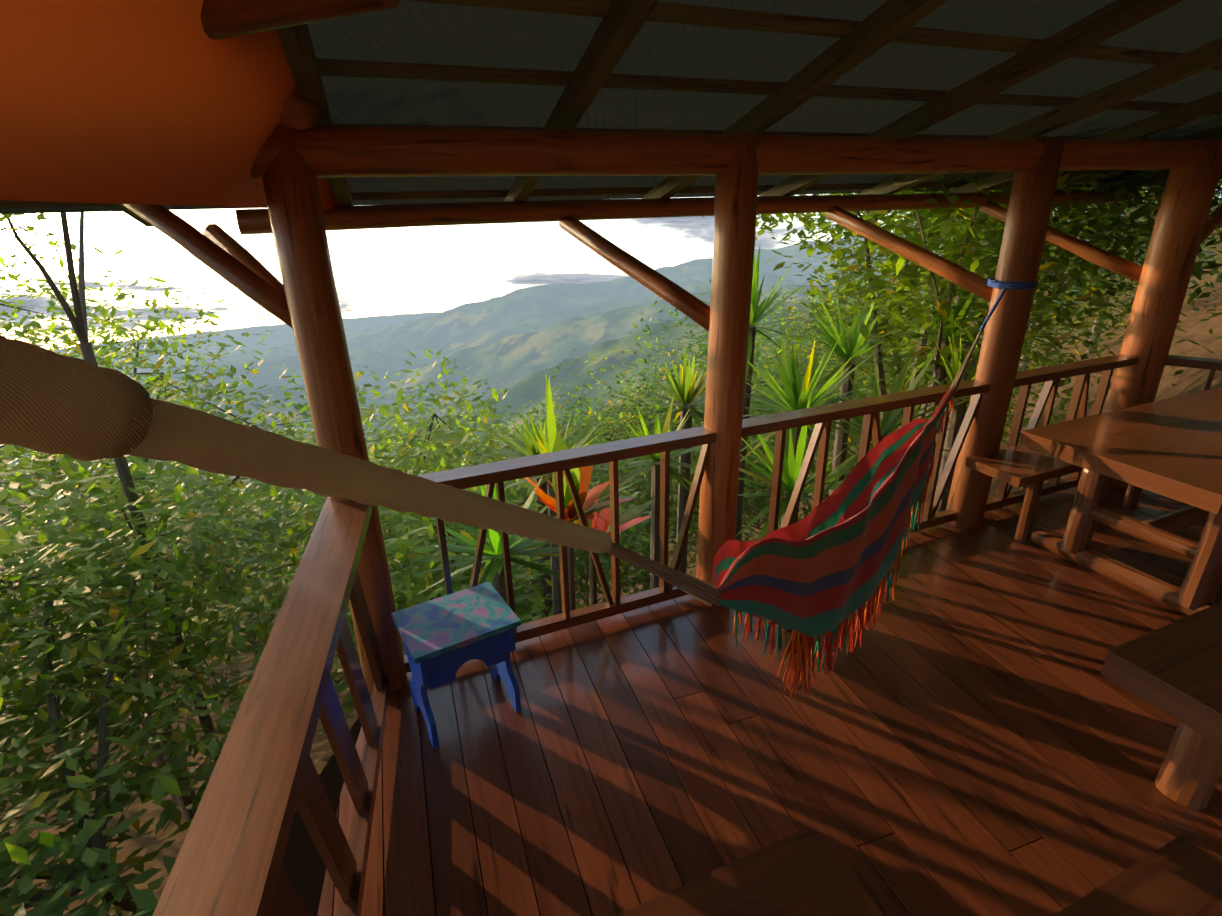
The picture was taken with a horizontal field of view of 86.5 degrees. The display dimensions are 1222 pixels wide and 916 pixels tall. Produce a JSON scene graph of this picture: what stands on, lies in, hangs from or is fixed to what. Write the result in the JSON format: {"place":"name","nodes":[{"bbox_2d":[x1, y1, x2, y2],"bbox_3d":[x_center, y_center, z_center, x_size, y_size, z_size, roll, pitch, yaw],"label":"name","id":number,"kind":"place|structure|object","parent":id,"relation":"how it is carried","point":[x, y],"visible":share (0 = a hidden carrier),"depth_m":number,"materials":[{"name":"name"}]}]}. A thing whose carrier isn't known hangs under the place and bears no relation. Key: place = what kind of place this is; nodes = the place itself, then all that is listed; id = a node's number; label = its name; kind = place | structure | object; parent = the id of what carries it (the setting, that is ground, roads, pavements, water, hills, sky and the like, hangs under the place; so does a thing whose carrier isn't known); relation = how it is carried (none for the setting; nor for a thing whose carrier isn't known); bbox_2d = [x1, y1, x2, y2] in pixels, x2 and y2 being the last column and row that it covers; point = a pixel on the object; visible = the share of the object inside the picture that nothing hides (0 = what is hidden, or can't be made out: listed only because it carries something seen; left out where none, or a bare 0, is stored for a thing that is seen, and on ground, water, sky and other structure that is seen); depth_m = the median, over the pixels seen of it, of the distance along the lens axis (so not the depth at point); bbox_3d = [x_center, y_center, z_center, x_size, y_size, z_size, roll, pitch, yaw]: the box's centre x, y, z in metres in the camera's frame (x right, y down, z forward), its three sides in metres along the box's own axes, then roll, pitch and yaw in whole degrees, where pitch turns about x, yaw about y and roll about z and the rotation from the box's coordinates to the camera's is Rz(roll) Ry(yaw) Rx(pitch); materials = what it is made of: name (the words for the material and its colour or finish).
{"place":"outdoors","nodes":[
{"label":"outdoors","id":0,"kind":"place"},
{"bbox_2d":[0,215,1221,914],"bbox_3d":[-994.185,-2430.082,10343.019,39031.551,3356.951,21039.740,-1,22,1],"label":"mountain terrain","id":1,"kind":"structure","parent":0,"point":[520,343],"depth_m":7022.76,"materials":[{"name":"green plant"}]},
{"bbox_2d":[0,212,650,915],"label":"trees","id":2,"kind":"object","parent":1,"relation":"on","point":[56,654],"visible":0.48,"depth_m":4.87,"materials":[{"name":"green plant"}]},
{"bbox_2d":[281,657,591,915],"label":"deck underlay","id":3,"kind":"object","parent":1,"relation":"on","point":[303,866],"depth_m":1.99,"materials":[{"name":"brown wood"}]},
{"bbox_2d":[0,188,1221,759],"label":"slope trees","id":4,"kind":"object","parent":1,"relation":"on","point":[358,374],"depth_m":18.80,"materials":[{"name":"green plant"}]},
{"bbox_2d":[212,135,1221,673],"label":"trees","id":5,"kind":"object","parent":1,"relation":"on","point":[968,243],"visible":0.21,"depth_m":6.80,"materials":[{"name":"green plant"}]},
{"bbox_2d":[415,246,1041,616],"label":"plants","id":6,"kind":"object","parent":1,"relation":"on","point":[687,387],"visible":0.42,"depth_m":4.59,"materials":[{"name":"green plant"}]},
{"bbox_2d":[317,486,1221,915],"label":"deck floor boards","id":7,"kind":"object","parent":1,"relation":"on","point":[965,728],"visible":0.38,"depth_m":2.27,"materials":[{"name":"brown wood"}]},
{"bbox_2d":[391,582,520,748],"bbox_3d":[-0.559,0.767,2.422,0.380,0.420,0.300,-14,25,-29],"label":"blue stool","id":8,"kind":"object","parent":7,"relation":"on","point":[445,638],"visible":0.98,"depth_m":2.31,"materials":[{"name":"paint"}]},
{"bbox_2d":[122,0,1221,697],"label":"deck posts","id":9,"kind":"object","parent":7,"relation":"on","point":[300,152],"depth_m":2.69,"materials":[{"name":"brown wood"}]},
{"bbox_2d":[0,277,1037,697],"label":"hammock","id":10,"kind":"object","parent":9,"relation":"hanging from","point":[830,561],"visible":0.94,"depth_m":1.05,"materials":[{"name":"fabric"}]},
{"bbox_2d":[0,0,1221,213],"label":"roof sheet","id":11,"kind":"object","parent":9,"relation":"on","point":[424,32],"depth_m":2.28,"materials":[{"name":"grey metal"}]},
{"bbox_2d":[0,0,337,209],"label":"orange tarp awning","id":12,"kind":"object","parent":11,"relation":"attached to","point":[158,102],"depth_m":1.20,"materials":[{"name":"orange fabric"}]},
{"bbox_2d":[0,0,1221,226],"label":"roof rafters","id":13,"kind":"object","parent":9,"relation":"on","point":[626,20],"visible":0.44,"depth_m":2.26,"materials":[{"name":"brown wood"}]},
{"bbox_2d":[153,354,1221,915],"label":"deck railings","id":14,"kind":"object","parent":9,"relation":"attached to","point":[265,782],"visible":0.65,"depth_m":1.94,"materials":[{"name":"brown wood"}]},
{"bbox_2d":[617,826,1221,915],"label":"bench slabs","id":15,"kind":"structure","parent":7,"relation":"on","point":[804,872],"depth_m":1.36,"materials":[{"name":"brown wood"}]},
{"bbox_2d":[964,387,1221,809],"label":"table and benches","id":16,"kind":"object","parent":7,"relation":"on","point":[1171,448],"visible":1,"depth_m":2.83,"materials":[{"name":"brown wood"}]},
{"bbox_2d":[0,186,1221,348],"label":"sky","id":17,"kind":"structure","parent":0,"point":[419,269],"materials":[{"name":"white"}]}
]}

